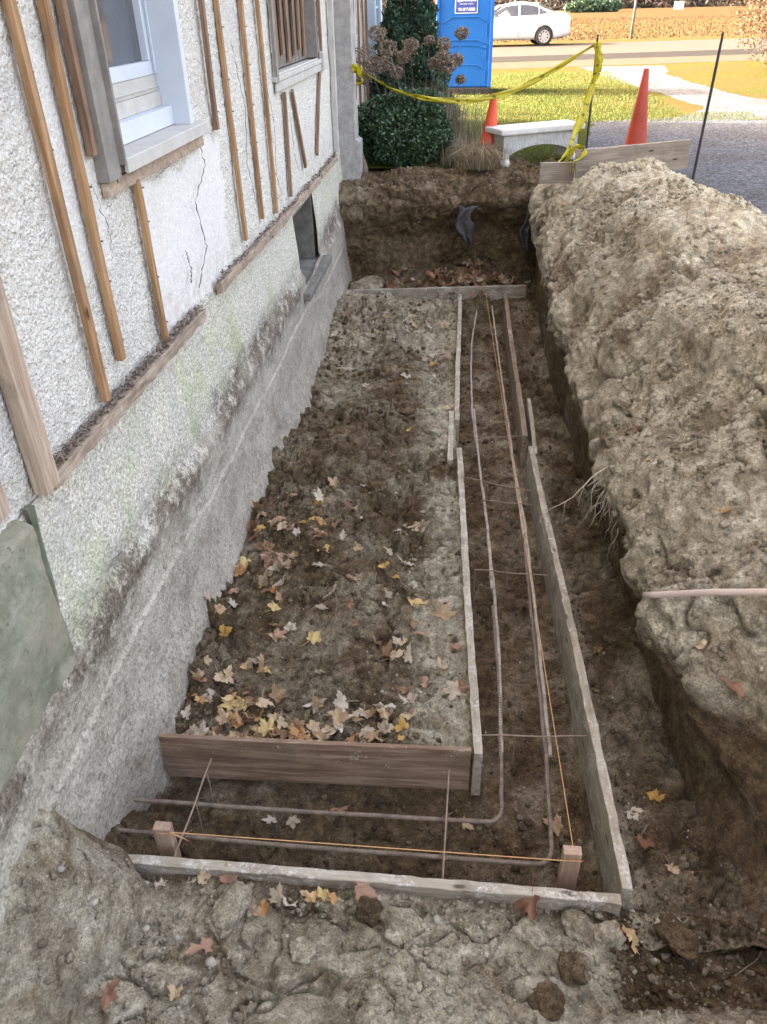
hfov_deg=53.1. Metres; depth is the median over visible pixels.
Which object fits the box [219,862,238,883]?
maple leaf
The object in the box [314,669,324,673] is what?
maple leaf
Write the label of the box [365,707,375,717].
maple leaf
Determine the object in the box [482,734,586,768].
cross tie
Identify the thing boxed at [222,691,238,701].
maple leaf
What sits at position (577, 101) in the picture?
lawn grass
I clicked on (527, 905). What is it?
maple leaf
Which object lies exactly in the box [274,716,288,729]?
maple leaf
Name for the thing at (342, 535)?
maple leaf
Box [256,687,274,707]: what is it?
maple leaf
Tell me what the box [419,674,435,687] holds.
maple leaf
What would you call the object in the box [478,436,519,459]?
cross tie
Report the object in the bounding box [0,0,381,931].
house
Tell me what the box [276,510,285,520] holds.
maple leaf
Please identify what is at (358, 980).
twig
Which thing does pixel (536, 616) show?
mason string
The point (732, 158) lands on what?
gravel driveway
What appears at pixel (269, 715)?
maple leaf
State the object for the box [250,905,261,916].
maple leaf
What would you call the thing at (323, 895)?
maple leaf
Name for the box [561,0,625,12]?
evergreen hedge
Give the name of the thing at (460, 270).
maple leaf
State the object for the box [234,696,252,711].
maple leaf
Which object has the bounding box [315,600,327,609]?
maple leaf
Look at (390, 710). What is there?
maple leaf
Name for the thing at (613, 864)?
form board
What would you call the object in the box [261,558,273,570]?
maple leaf
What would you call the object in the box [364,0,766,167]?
ground
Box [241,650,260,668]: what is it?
maple leaf
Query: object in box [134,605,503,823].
rebar
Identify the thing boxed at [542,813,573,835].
maple leaf
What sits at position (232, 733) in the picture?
maple leaf
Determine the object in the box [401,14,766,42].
field grass
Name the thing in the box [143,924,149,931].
pebble
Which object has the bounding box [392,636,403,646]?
maple leaf
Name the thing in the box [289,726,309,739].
maple leaf
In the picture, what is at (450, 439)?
stake
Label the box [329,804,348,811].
maple leaf
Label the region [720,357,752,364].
twig
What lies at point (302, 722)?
maple leaf
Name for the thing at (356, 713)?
maple leaf
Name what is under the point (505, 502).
cross tie
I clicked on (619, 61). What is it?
road shoulder
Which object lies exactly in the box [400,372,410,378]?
maple leaf
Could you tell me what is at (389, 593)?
maple leaf
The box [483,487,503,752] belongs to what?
rebar
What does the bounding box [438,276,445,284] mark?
maple leaf
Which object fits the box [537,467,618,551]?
hanging roots
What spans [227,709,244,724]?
maple leaf
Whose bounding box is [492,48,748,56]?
road line
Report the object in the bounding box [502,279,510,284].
maple leaf
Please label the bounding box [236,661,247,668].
maple leaf
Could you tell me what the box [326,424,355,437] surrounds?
soil clod
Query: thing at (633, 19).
road pole
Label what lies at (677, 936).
soil clod
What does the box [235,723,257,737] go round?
maple leaf
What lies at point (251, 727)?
maple leaf
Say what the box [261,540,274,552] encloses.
maple leaf
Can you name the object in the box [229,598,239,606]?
maple leaf
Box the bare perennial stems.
[385,75,499,155]
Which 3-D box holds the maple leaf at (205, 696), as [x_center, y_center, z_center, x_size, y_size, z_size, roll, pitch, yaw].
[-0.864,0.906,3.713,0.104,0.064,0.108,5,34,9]
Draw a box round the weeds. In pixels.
[436,130,480,166]
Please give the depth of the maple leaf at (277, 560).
4.42 m
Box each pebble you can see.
[57,865,64,872]
[91,899,97,905]
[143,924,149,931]
[174,934,179,940]
[205,956,216,967]
[433,915,440,924]
[549,977,557,983]
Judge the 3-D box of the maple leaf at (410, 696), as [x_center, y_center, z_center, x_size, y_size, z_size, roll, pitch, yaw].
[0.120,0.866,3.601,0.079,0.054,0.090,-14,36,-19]
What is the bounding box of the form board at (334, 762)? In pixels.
[158,733,470,789]
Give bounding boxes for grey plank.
[538,162,574,183]
[574,139,689,178]
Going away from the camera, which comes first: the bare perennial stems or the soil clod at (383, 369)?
the soil clod at (383, 369)
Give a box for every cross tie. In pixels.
[173,758,213,856]
[442,769,449,878]
[464,477,531,512]
[472,569,546,605]
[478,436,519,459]
[481,500,531,504]
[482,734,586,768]
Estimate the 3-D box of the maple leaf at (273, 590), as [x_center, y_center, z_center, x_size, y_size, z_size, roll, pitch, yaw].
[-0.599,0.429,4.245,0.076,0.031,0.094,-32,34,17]
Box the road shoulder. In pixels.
[492,54,766,68]
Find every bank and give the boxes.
[0,808,766,1023]
[339,156,555,283]
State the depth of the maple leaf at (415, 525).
4.78 m
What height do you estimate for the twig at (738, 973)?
0.042 m
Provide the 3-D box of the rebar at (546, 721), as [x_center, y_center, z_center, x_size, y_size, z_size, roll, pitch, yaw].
[0.881,0.169,4.789,0.043,0.033,3.302,1,34,4]
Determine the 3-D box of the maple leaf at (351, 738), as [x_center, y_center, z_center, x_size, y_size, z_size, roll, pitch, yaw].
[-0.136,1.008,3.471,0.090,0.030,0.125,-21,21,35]
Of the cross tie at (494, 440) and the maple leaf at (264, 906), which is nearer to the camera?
the maple leaf at (264, 906)
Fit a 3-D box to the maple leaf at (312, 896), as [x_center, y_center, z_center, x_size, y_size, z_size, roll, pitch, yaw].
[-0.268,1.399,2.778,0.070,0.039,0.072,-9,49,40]
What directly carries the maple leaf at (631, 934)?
on the bank at (69, 999)
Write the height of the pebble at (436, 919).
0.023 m
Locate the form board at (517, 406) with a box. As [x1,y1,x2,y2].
[502,294,527,467]
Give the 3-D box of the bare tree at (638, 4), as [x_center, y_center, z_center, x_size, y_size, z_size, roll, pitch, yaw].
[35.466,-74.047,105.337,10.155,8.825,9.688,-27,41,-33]
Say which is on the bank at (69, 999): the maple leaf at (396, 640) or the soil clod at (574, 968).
the soil clod at (574, 968)
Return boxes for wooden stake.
[152,821,181,857]
[555,845,581,890]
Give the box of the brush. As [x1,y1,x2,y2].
[382,0,764,11]
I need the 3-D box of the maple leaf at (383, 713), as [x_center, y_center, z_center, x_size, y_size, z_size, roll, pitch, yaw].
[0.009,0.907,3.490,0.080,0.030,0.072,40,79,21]
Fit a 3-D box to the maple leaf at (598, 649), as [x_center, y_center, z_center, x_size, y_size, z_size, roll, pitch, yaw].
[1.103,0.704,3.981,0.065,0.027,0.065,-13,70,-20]
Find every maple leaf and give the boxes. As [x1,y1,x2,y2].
[90,978,120,1013]
[154,878,167,890]
[167,983,182,1000]
[180,705,190,719]
[184,936,219,955]
[187,870,210,884]
[189,723,202,734]
[191,668,206,679]
[191,677,206,682]
[194,695,208,703]
[194,719,208,734]
[197,688,212,710]
[202,655,212,666]
[205,590,218,600]
[207,604,225,614]
[207,688,215,696]
[207,720,222,734]
[207,726,221,734]
[214,664,228,683]
[215,624,231,640]
[215,707,237,724]
[218,699,236,710]
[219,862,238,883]
[220,696,242,710]
[221,664,234,683]
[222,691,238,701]
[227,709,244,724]
[227,710,248,728]
[227,731,246,736]
[228,584,238,594]
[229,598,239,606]
[234,563,242,576]
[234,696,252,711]
[234,730,246,736]
[235,555,251,567]
[235,563,246,574]
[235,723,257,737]
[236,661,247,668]
[236,696,250,709]
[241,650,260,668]
[242,683,250,695]
[243,696,258,705]
[243,714,255,724]
[244,529,262,541]
[247,518,253,531]
[248,724,259,735]
[248,733,262,737]
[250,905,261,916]
[252,501,263,508]
[252,716,273,736]
[253,522,265,530]
[253,538,271,549]
[253,707,265,721]
[256,661,270,676]
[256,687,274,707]
[257,575,273,588]
[257,652,264,662]
[257,891,269,916]
[258,569,272,584]
[260,548,271,562]
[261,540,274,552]
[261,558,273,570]
[261,815,276,823]
[264,600,280,611]
[264,626,287,638]
[266,710,282,722]
[267,516,275,525]
[267,563,282,571]
[267,722,275,737]
[269,633,277,641]
[269,680,289,702]
[269,882,289,904]
[270,584,278,592]
[271,726,289,738]
[272,574,286,586]
[273,555,282,563]
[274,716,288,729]
[275,589,281,601]
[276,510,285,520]
[276,521,286,530]
[276,550,287,556]
[276,559,291,568]
[279,558,288,565]
[282,896,297,908]
[284,621,296,631]
[286,715,304,736]
[286,717,307,733]
[286,815,299,828]
[287,551,297,561]
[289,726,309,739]
[292,527,299,536]
[300,733,315,739]
[302,631,321,645]
[302,890,317,909]
[304,698,325,706]
[306,720,320,738]
[309,697,318,712]
[310,526,327,533]
[310,544,329,552]
[311,696,323,706]
[312,562,327,566]
[313,488,323,500]
[314,496,324,507]
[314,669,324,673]
[315,516,328,525]
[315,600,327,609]
[316,724,335,740]
[317,886,330,901]
[320,723,338,731]
[323,705,349,730]
[323,891,337,904]
[327,476,338,488]
[327,707,345,716]
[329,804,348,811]
[331,519,340,528]
[333,690,353,711]
[333,722,350,732]
[340,528,346,541]
[344,728,358,741]
[345,599,353,609]
[346,501,357,509]
[347,541,363,551]
[347,710,367,717]
[347,873,377,903]
[350,618,362,626]
[352,712,363,721]
[357,704,368,718]
[358,722,375,736]
[363,723,380,742]
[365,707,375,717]
[368,732,383,741]
[372,635,381,644]
[373,702,395,708]
[376,706,389,720]
[377,561,388,567]
[377,639,393,656]
[377,719,389,732]
[379,719,394,733]
[380,707,392,719]
[381,648,403,660]
[384,544,392,555]
[384,588,391,598]
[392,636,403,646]
[393,716,408,740]
[396,680,410,693]
[397,554,415,565]
[399,691,417,705]
[399,708,416,719]
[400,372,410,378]
[403,642,418,664]
[407,518,425,527]
[407,598,428,610]
[408,582,421,589]
[408,608,419,628]
[412,631,426,634]
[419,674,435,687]
[433,601,457,624]
[436,657,448,671]
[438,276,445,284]
[441,680,468,700]
[450,642,465,650]
[453,680,468,693]
[456,266,464,273]
[456,815,473,830]
[463,266,472,272]
[474,258,483,264]
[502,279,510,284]
[514,874,539,920]
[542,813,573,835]
[593,646,602,653]
[620,923,639,954]
[624,806,643,820]
[636,833,655,852]
[646,788,664,804]
[665,856,679,873]
[694,639,712,649]
[718,508,729,512]
[718,677,743,700]
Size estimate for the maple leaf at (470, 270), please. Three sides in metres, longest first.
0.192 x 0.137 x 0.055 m
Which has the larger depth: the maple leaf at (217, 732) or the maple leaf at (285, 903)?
the maple leaf at (217, 732)
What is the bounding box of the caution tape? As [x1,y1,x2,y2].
[350,41,603,171]
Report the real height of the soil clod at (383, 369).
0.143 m
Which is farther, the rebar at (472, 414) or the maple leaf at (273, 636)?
the rebar at (472, 414)
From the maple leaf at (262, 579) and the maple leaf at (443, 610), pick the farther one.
the maple leaf at (262, 579)
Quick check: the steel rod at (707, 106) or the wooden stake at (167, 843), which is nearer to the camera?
the wooden stake at (167, 843)
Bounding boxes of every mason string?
[159,832,582,861]
[486,298,572,845]
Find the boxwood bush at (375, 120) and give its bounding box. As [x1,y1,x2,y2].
[357,86,456,166]
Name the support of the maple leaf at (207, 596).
on the trench floor
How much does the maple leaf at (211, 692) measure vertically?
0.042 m
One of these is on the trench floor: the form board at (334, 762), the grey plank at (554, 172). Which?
the form board at (334, 762)
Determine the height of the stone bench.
0.410 m
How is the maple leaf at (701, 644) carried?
on the spoil mound
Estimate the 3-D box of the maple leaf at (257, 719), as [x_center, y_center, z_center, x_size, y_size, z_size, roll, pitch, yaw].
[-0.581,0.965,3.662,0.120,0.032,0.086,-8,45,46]
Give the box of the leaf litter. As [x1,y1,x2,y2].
[330,187,608,574]
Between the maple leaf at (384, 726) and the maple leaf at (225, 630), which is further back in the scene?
the maple leaf at (225, 630)
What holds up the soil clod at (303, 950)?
on the bank at (69, 999)
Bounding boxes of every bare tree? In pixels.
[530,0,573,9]
[622,0,662,7]
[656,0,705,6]
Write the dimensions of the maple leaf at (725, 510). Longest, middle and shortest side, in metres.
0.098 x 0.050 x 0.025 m
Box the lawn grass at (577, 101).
[366,71,764,164]
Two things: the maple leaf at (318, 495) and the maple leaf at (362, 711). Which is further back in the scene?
the maple leaf at (318, 495)
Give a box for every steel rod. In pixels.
[585,35,598,148]
[691,32,723,180]
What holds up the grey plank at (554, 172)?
on the spoil mound
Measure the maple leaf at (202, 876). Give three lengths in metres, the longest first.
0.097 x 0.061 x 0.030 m
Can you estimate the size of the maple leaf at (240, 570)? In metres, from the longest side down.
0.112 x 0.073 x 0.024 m
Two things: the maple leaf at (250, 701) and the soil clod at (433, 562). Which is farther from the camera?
the soil clod at (433, 562)
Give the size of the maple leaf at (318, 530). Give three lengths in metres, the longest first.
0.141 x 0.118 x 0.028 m
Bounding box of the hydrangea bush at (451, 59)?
[355,24,468,126]
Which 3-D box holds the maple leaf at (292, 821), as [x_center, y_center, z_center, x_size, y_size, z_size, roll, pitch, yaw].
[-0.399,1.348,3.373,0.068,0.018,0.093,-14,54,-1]
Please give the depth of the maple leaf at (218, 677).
3.77 m
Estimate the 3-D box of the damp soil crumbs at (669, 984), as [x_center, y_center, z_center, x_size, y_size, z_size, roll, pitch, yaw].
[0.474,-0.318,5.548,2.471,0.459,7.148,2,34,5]
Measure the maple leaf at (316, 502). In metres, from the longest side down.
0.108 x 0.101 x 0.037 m
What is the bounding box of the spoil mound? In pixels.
[528,157,766,965]
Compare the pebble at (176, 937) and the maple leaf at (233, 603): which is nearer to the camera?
the pebble at (176, 937)
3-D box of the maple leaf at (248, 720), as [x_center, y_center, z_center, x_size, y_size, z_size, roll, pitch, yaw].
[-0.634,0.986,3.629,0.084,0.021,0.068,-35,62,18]
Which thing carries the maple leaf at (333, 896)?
on the bank at (69, 999)
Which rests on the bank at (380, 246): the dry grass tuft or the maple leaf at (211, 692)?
the dry grass tuft
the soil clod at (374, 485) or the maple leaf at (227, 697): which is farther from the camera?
the soil clod at (374, 485)
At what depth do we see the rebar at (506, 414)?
6.64 m
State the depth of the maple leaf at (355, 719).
3.50 m
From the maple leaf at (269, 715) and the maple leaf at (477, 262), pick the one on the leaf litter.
the maple leaf at (477, 262)
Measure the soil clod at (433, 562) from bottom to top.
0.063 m
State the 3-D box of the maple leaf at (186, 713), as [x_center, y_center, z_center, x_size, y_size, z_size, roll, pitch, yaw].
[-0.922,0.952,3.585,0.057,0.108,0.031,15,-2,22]
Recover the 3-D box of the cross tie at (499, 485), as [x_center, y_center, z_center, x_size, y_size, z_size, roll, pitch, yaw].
[0.773,-0.101,5.336,0.506,0.238,0.012,13,36,20]
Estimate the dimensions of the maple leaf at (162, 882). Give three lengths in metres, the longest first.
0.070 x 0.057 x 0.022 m
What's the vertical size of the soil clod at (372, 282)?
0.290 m
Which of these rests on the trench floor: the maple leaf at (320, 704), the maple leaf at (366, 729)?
the maple leaf at (320, 704)
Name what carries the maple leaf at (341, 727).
on the trench floor
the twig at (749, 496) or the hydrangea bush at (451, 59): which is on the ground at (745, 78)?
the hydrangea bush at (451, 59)
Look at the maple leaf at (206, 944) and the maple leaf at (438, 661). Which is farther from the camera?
the maple leaf at (438, 661)
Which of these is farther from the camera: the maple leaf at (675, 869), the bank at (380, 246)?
the bank at (380, 246)
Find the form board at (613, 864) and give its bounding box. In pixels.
[525,446,632,909]
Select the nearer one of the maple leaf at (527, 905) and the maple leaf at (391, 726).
the maple leaf at (527, 905)
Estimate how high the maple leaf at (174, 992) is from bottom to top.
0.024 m
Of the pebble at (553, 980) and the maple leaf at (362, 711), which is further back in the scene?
the maple leaf at (362, 711)
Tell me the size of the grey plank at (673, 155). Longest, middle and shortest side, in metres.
1.054 x 0.256 x 0.053 m
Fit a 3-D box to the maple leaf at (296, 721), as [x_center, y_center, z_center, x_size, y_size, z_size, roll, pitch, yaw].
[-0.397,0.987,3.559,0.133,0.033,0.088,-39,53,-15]
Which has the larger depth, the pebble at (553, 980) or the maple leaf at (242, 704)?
the maple leaf at (242, 704)
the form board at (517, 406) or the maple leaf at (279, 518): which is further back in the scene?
the form board at (517, 406)
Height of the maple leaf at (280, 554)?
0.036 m
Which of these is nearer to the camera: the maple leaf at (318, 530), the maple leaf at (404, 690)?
the maple leaf at (404, 690)
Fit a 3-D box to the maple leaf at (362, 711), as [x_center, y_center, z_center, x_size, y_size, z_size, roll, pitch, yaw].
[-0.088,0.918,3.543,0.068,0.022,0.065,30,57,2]
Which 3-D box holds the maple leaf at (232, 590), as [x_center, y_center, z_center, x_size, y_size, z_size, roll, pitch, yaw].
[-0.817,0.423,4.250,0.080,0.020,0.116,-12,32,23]
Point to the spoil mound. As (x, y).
(712, 725)
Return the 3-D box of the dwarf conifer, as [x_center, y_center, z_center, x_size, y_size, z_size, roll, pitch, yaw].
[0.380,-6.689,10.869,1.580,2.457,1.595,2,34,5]
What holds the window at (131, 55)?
in the house
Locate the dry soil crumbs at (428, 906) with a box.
[0,156,766,1023]
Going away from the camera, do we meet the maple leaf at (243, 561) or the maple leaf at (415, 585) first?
the maple leaf at (415, 585)
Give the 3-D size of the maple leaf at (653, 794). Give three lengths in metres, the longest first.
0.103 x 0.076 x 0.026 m
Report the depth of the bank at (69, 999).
2.56 m
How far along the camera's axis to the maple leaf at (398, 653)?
3.79 m
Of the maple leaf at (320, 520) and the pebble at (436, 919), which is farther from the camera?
the maple leaf at (320, 520)
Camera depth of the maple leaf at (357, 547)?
4.45 m
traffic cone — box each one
[478,93,496,149]
[624,68,648,144]
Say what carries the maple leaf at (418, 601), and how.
on the trench floor
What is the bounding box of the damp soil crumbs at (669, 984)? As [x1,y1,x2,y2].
[149,290,766,1012]
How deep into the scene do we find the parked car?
30.16 m
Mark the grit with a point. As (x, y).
(494, 667)
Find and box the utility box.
[674,1,684,9]
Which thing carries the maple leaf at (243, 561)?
on the trench floor
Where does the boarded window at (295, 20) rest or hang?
in the house
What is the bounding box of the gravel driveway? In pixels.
[581,65,766,213]
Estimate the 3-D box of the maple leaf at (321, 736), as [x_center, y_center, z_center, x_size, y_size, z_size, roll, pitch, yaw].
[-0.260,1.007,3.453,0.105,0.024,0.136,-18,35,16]
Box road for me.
[417,38,766,56]
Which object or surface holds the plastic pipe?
on the spoil mound
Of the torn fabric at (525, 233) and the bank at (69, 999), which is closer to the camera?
the bank at (69, 999)
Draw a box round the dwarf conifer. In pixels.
[369,0,461,126]
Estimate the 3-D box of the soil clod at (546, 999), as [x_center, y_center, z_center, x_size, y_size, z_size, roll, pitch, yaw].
[0.527,1.589,2.487,0.121,0.099,0.132,13,36,20]
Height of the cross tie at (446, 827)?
0.238 m
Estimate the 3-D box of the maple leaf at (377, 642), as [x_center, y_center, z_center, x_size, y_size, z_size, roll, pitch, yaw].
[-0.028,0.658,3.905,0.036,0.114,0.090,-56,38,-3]
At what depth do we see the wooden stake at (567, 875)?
2.90 m
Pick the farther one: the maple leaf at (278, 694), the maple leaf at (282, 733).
the maple leaf at (278, 694)
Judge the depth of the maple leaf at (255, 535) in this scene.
4.70 m
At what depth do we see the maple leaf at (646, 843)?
3.06 m
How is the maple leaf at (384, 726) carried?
on the maple leaf at (367, 735)
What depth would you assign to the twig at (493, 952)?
2.62 m
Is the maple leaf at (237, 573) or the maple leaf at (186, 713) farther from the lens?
the maple leaf at (237, 573)
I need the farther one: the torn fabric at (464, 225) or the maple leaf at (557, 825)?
the torn fabric at (464, 225)
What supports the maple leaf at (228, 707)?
on the maple leaf at (227, 702)
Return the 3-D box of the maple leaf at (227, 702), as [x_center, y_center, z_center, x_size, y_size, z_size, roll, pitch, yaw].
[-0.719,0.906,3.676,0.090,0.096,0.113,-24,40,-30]
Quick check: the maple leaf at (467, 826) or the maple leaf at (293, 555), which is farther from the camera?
the maple leaf at (293, 555)
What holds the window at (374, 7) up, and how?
in the house
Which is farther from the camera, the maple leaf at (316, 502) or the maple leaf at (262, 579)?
the maple leaf at (316, 502)
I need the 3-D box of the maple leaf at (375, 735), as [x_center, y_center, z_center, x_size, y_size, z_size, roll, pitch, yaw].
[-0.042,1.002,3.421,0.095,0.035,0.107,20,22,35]
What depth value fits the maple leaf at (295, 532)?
4.63 m
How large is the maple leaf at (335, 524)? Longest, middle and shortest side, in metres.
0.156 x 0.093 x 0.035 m
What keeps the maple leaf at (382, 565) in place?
on the trench floor
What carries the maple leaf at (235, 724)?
on the trench floor
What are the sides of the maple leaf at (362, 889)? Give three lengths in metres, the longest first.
0.144 x 0.143 x 0.036 m
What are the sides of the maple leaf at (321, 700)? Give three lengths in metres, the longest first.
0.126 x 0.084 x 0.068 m
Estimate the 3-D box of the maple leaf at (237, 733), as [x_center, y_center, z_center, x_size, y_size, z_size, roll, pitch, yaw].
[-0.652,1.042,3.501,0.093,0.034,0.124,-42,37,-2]
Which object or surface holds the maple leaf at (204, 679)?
on the trench floor
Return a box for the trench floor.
[147,269,766,953]
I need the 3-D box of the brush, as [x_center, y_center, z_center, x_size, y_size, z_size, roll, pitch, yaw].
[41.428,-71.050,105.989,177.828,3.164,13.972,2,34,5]
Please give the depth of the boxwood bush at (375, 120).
8.96 m
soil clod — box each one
[204,880,251,940]
[289,936,318,963]
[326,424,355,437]
[349,275,384,289]
[355,895,383,927]
[366,481,387,491]
[374,362,396,377]
[380,905,424,948]
[395,400,425,414]
[423,558,443,569]
[426,422,447,435]
[512,914,551,951]
[527,979,565,1021]
[556,951,591,987]
[560,907,594,949]
[593,920,626,947]
[653,913,698,961]
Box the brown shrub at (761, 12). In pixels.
[724,0,766,64]
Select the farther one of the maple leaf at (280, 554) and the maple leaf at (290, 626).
the maple leaf at (280, 554)
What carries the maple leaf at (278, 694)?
on the trench floor
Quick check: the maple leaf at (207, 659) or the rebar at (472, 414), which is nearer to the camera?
the maple leaf at (207, 659)
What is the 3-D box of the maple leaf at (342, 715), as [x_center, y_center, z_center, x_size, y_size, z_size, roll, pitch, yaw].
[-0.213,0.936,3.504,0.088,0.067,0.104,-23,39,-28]
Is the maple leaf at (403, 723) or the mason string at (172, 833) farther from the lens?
the maple leaf at (403, 723)
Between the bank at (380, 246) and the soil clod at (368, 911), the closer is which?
the soil clod at (368, 911)
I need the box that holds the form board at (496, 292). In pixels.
[346,284,525,300]
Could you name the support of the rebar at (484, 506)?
on the rebar at (497, 635)
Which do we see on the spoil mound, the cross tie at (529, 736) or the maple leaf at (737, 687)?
the maple leaf at (737, 687)
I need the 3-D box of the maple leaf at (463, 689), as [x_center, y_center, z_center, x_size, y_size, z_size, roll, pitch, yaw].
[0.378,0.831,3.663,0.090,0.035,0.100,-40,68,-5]
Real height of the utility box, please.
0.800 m
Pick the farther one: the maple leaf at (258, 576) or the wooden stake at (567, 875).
the maple leaf at (258, 576)
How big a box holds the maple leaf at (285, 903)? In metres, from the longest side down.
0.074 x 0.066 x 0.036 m
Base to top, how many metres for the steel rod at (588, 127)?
1.340 m
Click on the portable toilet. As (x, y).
(476, 18)
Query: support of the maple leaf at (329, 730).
on the maple leaf at (321, 736)
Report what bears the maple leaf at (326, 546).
on the trench floor
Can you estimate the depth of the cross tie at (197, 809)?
3.26 m
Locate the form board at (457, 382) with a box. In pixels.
[454,294,461,447]
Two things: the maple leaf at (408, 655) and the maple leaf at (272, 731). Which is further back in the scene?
the maple leaf at (408, 655)
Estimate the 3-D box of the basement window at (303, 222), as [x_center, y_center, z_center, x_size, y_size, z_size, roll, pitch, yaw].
[-0.775,-2.451,6.915,0.405,0.720,1.220,2,34,5]
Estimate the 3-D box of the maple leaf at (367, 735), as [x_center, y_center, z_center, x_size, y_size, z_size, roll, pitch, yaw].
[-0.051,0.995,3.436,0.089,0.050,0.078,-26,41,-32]
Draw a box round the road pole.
[629,0,637,38]
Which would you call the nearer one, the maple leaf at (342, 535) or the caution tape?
the maple leaf at (342, 535)
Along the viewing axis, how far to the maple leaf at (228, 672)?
3.78 m
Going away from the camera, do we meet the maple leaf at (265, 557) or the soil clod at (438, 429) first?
the maple leaf at (265, 557)
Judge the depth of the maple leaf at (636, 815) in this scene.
3.19 m
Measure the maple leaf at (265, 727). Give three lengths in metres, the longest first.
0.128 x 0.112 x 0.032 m
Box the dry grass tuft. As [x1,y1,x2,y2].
[436,134,525,170]
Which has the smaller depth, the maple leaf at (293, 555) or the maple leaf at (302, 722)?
the maple leaf at (302, 722)
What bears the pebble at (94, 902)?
on the bank at (69, 999)
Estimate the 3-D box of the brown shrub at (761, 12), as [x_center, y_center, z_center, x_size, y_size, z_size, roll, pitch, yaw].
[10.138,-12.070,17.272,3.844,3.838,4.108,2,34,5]
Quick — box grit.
[4,161,765,1023]
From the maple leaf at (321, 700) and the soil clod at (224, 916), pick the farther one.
the maple leaf at (321, 700)
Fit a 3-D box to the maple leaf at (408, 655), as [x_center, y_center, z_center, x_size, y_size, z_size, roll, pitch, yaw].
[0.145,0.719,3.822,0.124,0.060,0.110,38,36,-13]
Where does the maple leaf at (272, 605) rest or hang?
on the trench floor
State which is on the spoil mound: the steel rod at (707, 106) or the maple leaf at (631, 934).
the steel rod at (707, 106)
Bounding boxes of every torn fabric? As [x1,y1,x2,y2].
[455,206,477,245]
[519,204,530,250]
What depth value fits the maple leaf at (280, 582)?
4.28 m
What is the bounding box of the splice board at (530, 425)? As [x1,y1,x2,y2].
[525,398,537,456]
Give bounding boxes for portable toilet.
[436,0,494,94]
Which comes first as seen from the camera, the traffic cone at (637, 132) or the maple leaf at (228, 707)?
the maple leaf at (228, 707)
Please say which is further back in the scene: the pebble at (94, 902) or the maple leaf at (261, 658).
the maple leaf at (261, 658)
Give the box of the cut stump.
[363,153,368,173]
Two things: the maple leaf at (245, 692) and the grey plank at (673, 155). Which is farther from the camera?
the grey plank at (673, 155)
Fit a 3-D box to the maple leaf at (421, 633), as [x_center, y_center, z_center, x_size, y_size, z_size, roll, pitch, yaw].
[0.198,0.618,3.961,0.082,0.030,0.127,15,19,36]
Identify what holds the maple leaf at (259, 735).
on the trench floor
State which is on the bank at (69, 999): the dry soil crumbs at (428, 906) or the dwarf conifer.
the dry soil crumbs at (428, 906)
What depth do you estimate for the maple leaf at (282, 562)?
4.34 m
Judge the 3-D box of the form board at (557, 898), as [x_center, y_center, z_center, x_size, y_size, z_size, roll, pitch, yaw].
[-0.082,1.471,2.922,1.885,0.292,0.050,2,34,5]
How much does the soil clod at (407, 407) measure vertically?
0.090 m
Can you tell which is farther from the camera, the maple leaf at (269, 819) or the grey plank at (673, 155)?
the grey plank at (673, 155)
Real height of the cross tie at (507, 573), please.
0.258 m
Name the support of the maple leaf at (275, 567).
on the trench floor
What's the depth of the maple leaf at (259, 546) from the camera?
4.59 m
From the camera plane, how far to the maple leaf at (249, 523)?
4.78 m
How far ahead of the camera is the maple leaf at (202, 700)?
3.69 m
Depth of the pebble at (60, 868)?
2.52 m
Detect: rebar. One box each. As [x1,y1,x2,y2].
[116,543,553,866]
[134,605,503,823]
[470,311,476,442]
[473,408,492,589]
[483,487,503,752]
[491,305,524,535]
[507,417,552,756]
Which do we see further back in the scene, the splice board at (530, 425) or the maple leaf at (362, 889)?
the splice board at (530, 425)
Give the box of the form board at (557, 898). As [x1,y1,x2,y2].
[128,854,621,916]
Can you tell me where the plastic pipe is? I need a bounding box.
[642,588,766,598]
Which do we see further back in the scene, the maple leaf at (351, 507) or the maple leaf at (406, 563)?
the maple leaf at (351, 507)
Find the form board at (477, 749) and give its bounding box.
[456,448,482,794]
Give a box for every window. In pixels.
[67,0,209,197]
[271,0,327,92]
[292,194,331,300]
[367,0,381,74]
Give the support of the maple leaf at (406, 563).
on the trench floor
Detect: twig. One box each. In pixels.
[347,964,382,982]
[485,928,508,969]
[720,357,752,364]
[734,950,761,976]
[743,475,750,509]
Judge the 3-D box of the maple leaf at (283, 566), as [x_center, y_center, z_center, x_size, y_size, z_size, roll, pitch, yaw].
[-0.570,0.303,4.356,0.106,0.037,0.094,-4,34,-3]
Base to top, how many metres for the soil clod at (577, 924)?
0.100 m
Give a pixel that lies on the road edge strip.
(617, 55)
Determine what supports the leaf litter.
on the trench floor
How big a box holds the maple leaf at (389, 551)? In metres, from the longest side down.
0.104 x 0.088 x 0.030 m
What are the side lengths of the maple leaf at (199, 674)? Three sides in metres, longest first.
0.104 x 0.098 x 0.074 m
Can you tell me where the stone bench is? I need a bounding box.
[485,119,584,167]
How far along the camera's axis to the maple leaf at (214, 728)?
3.57 m
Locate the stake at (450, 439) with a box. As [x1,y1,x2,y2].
[447,411,453,466]
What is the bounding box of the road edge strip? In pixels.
[413,48,766,64]
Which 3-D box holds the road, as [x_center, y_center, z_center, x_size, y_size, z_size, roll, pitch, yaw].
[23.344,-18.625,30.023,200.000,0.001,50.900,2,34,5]
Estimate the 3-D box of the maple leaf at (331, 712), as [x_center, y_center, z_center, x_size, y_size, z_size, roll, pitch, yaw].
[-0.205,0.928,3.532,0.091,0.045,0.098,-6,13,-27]
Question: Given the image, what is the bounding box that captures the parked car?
[493,2,570,45]
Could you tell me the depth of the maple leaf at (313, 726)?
3.54 m

